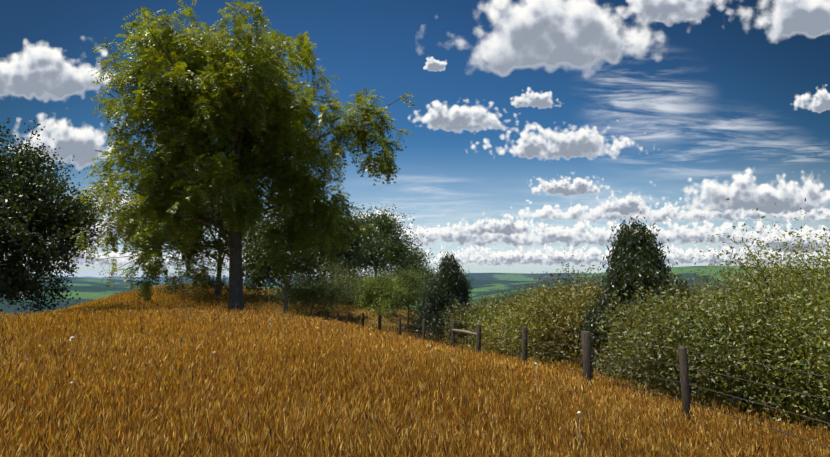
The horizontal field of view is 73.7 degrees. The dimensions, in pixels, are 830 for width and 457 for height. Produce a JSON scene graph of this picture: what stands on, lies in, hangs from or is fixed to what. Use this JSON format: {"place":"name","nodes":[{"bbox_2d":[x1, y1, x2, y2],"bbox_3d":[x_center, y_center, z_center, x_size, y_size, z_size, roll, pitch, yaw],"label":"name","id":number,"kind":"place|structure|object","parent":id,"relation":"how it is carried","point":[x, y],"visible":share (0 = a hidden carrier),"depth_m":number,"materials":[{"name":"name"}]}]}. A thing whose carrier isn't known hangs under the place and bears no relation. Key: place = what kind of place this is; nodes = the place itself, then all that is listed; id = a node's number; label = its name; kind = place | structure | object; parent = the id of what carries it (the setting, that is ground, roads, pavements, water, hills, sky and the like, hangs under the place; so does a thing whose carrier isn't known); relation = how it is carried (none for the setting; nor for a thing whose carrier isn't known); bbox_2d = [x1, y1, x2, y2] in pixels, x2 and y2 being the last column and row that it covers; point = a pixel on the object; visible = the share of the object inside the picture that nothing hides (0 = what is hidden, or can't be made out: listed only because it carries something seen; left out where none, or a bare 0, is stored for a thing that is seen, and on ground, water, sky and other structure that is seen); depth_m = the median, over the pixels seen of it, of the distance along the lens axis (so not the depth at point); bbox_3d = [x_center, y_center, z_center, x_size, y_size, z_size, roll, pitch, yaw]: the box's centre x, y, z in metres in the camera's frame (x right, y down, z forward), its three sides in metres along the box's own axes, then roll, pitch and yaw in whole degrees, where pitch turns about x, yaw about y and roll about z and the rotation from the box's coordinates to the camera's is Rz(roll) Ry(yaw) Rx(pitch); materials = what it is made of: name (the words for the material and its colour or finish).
{"place":"outdoors","nodes":[
{"label":"outdoors","id":0,"kind":"place"},
{"bbox_2d":[0,40,118,101],"bbox_3d":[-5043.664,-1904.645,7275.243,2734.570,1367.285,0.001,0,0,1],"label":"cloud","id":1,"kind":"structure","parent":0,"point":[41,71],"depth_m":7271.98,"materials":[{"name":"white"}]},
{"bbox_2d":[8,114,117,169],"bbox_3d":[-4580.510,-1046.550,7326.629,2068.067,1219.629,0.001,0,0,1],"label":"cloud","id":2,"kind":"structure","parent":0,"point":[81,145],"depth_m":7326.52,"materials":[{"name":"white"}]},
{"bbox_2d":[44,224,110,266],"bbox_3d":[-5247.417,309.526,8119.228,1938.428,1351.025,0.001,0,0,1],"label":"cloud","id":3,"kind":"structure","parent":0,"point":[84,258],"depth_m":8112.00,"materials":[{"name":"white"}]},
{"bbox_2d":[80,181,135,240],"bbox_3d":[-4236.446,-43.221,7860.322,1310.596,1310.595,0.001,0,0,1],"label":"cloud","id":4,"kind":"structure","parent":0,"point":[104,219],"depth_m":7863.07,"materials":[{"name":"white"}]},
{"bbox_2d":[26,245,252,267],"bbox_3d":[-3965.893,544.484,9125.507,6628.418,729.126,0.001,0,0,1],"label":"cloud","id":5,"kind":"structure","parent":0,"point":[122,260],"depth_m":9142.29,"materials":[{"name":"white"}]},
{"bbox_2d":[125,219,618,275],"bbox_3d":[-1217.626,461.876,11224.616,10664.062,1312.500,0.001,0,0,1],"label":"cloud","id":6,"kind":"structure","parent":0,"point":[454,244],"depth_m":11184.37,"materials":[{"name":"white"}]},
{"bbox_2d":[352,209,413,229],"bbox_3d":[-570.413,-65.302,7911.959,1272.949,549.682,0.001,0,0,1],"label":"cloud","id":7,"kind":"structure","parent":0,"point":[377,211],"depth_m":7908.91,"materials":[{"name":"white"}]},
{"bbox_2d":[0,266,829,456],"bbox_3d":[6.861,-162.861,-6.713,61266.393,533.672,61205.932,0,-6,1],"label":"ground","id":8,"kind":"structure","parent":0,"point":[90,288],"depth_m":1571.30,"materials":[{"name":"green plant"}]},
{"bbox_2d":[0,115,112,314],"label":"tree","id":9,"kind":"object","parent":8,"relation":"on","point":[20,280],"depth_m":37.46,"materials":[{"name":"green plant"}]},
{"bbox_2d":[164,168,266,300],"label":"tree","id":10,"kind":"object","parent":8,"relation":"on","point":[216,217],"depth_m":48.84,"materials":[{"name":"green plant"}]},
{"bbox_2d":[70,0,415,310],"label":"tree","id":11,"kind":"object","parent":8,"relation":"on","point":[278,120],"depth_m":28.29,"materials":[{"name":"green plant"}]},
{"bbox_2d":[210,186,350,313],"bbox_3d":[-9.899,1.551,41.270,9.562,11.890,9.192,0,-6,1],"label":"pale tree","id":12,"kind":"object","parent":8,"relation":"on","point":[258,273],"depth_m":39.11,"materials":[{"name":"green plant"}]},
{"bbox_2d":[7,308,580,451],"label":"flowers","id":13,"kind":"object","parent":8,"relation":"on","point":[578,412],"visible":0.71,"depth_m":8.17,"materials":[{"name":"plant"}]},
{"bbox_2d":[290,203,379,296],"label":"tree","id":14,"kind":"object","parent":8,"relation":"on","point":[353,251],"depth_m":51.82,"materials":[{"name":"green plant"}]},
{"bbox_2d":[0,283,829,456],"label":"grass","id":15,"kind":"structure","parent":8,"relation":"on","point":[295,359],"depth_m":6.96,"materials":[{"name":"plant"}]},
{"bbox_2d":[4,239,828,277],"bbox_3d":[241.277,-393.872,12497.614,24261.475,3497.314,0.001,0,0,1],"label":"horizon haze","id":16,"kind":"object","parent":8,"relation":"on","point":[83,270],"depth_m":12469.55,"materials":[{"name":"white"}]},
{"bbox_2d":[270,193,695,387],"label":"trees","id":17,"kind":"object","parent":8,"relation":"on","point":[636,256],"visible":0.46,"depth_m":33.74,"materials":[{"name":"green plant"}]},
{"bbox_2d":[318,311,692,429],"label":"fence posts","id":18,"kind":"object","parent":8,"relation":"on","point":[588,366],"visible":0.56,"depth_m":11.22,"materials":[{"name":"brown wood"}]},
{"bbox_2d":[452,329,476,335],"bbox_3d":[1.709,3.590,19.159,0.110,0.195,2.973,1,-6,-11],"label":"fence rail","id":19,"kind":"object","parent":18,"relation":"attached to","point":[464,331],"visible":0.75,"depth_m":18.97,"materials":[{"name":"grey wood"}]},
{"bbox_2d":[321,312,829,447],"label":"fence wire","id":20,"kind":"object","parent":18,"relation":"attached to","point":[633,372],"visible":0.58,"depth_m":9.28,"materials":[{"name":"grey metal"}]},
{"bbox_2d":[0,0,829,239],"label":"sky","id":21,"kind":"structure","parent":0,"point":[745,79],"materials":[{"name":"blue"}]},
{"bbox_2d":[351,173,507,241],"bbox_3d":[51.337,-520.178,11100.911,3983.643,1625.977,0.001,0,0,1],"label":"cloud","id":22,"kind":"structure","parent":0,"point":[432,214],"depth_m":11098.69,"materials":[{"name":"white"}]},
{"bbox_2d":[423,57,446,71],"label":"cloud","id":23,"kind":"structure","parent":0,"point":[432,64],"depth_m":7476.29,"materials":[{"name":"white"}]},
{"bbox_2d":[408,99,517,132],"bbox_3d":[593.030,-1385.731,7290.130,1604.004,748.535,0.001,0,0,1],"label":"cloud","id":24,"kind":"structure","parent":0,"point":[456,118],"depth_m":7290.25,"materials":[{"name":"white"}]},
{"bbox_2d":[451,213,541,235],"bbox_3d":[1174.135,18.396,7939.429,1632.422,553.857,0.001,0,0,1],"label":"cloud","id":25,"kind":"structure","parent":0,"point":[509,227],"depth_m":7939.51,"materials":[{"name":"white"}]},
{"bbox_2d":[510,87,557,108],"bbox_3d":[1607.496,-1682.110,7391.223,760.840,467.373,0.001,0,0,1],"label":"cloud","id":26,"kind":"structure","parent":0,"point":[540,101],"depth_m":7391.68,"materials":[{"name":"white"}]},
{"bbox_2d":[466,123,641,159],"bbox_3d":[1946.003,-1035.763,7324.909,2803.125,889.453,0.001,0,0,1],"label":"cloud","id":27,"kind":"structure","parent":0,"point":[583,142],"depth_m":7325.03,"materials":[{"name":"white"}]},
{"bbox_2d":[458,0,662,75],"bbox_3d":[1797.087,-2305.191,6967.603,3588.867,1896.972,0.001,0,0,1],"label":"cloud","id":28,"kind":"structure","parent":0,"point":[550,35],"depth_m":6968.58,"materials":[{"name":"white"}]},
{"bbox_2d":[530,173,612,196],"bbox_3d":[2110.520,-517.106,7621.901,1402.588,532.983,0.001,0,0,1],"label":"cloud","id":29,"kind":"structure","parent":0,"point":[576,187],"depth_m":7622.08,"materials":[{"name":"white"}]},
{"bbox_2d":[345,169,827,275],"bbox_3d":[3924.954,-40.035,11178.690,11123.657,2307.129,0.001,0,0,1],"label":"cloud","id":30,"kind":"structure","parent":0,"point":[553,206],"depth_m":11203.74,"materials":[{"name":"white"}]},
{"bbox_2d":[373,210,829,251],"bbox_3d":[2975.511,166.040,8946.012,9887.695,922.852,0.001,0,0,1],"label":"cloud","id":31,"kind":"structure","parent":0,"point":[578,235],"depth_m":8948.86,"materials":[{"name":"white"}]},
{"bbox_2d":[418,239,829,266],"bbox_3d":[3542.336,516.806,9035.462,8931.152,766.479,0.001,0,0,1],"label":"cloud","id":32,"kind":"structure","parent":0,"point":[592,254],"depth_m":9052.86,"materials":[{"name":"white"}]},
{"bbox_2d":[591,188,656,215],"bbox_3d":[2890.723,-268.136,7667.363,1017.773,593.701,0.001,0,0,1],"label":"cloud","id":33,"kind":"structure","parent":0,"point":[628,205],"depth_m":7666.88,"materials":[{"name":"white"}]},
{"bbox_2d":[563,95,701,159],"bbox_3d":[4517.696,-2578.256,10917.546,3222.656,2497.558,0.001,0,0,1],"label":"cloud","id":34,"kind":"structure","parent":0,"point":[670,108],"depth_m":10915.52,"materials":[{"name":"white"}]},
{"bbox_2d":[459,189,829,242],"bbox_3d":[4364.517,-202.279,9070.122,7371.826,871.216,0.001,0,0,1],"label":"cloud","id":35,"kind":"structure","parent":0,"point":[578,213],"depth_m":9075.81,"materials":[{"name":"white"}]},
{"bbox_2d":[613,0,723,46],"bbox_3d":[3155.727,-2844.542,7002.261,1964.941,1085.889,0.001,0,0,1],"label":"cloud","id":36,"kind":"structure","parent":0,"point":[665,11],"depth_m":7001.29,"materials":[{"name":"white"}]},
{"bbox_2d":[578,126,823,193],"bbox_3d":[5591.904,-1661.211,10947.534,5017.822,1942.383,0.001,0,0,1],"label":"cloud","id":37,"kind":"structure","parent":0,"point":[726,127],"depth_m":10949.42,"materials":[{"name":"white"}]},
{"bbox_2d":[638,168,829,214],"bbox_3d":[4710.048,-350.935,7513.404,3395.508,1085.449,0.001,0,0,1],"label":"cloud","id":38,"kind":"structure","parent":0,"point":[744,192],"depth_m":7514.75,"materials":[{"name":"white"}]},
{"bbox_2d":[723,136,825,168],"bbox_3d":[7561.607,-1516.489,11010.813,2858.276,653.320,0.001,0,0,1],"label":"cloud","id":39,"kind":"structure","parent":0,"point":[773,146],"depth_m":11015.57,"materials":[{"name":"white"}]},
{"bbox_2d":[727,0,829,41],"bbox_3d":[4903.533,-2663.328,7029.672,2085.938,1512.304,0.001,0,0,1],"label":"cloud","id":40,"kind":"structure","parent":0,"point":[789,18],"depth_m":7030.72,"materials":[{"name":"white"}]},
{"bbox_2d":[739,229,829,252],"bbox_3d":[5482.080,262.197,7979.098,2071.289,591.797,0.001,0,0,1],"label":"cloud","id":41,"kind":"structure","parent":0,"point":[787,239],"depth_m":7980.07,"materials":[{"name":"white"}]},
{"bbox_2d":[794,89,829,112],"bbox_3d":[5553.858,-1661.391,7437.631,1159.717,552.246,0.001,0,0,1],"label":"cloud","id":42,"kind":"structure","parent":0,"point":[820,103],"depth_m":7440.52,"materials":[{"name":"white"}]}
]}

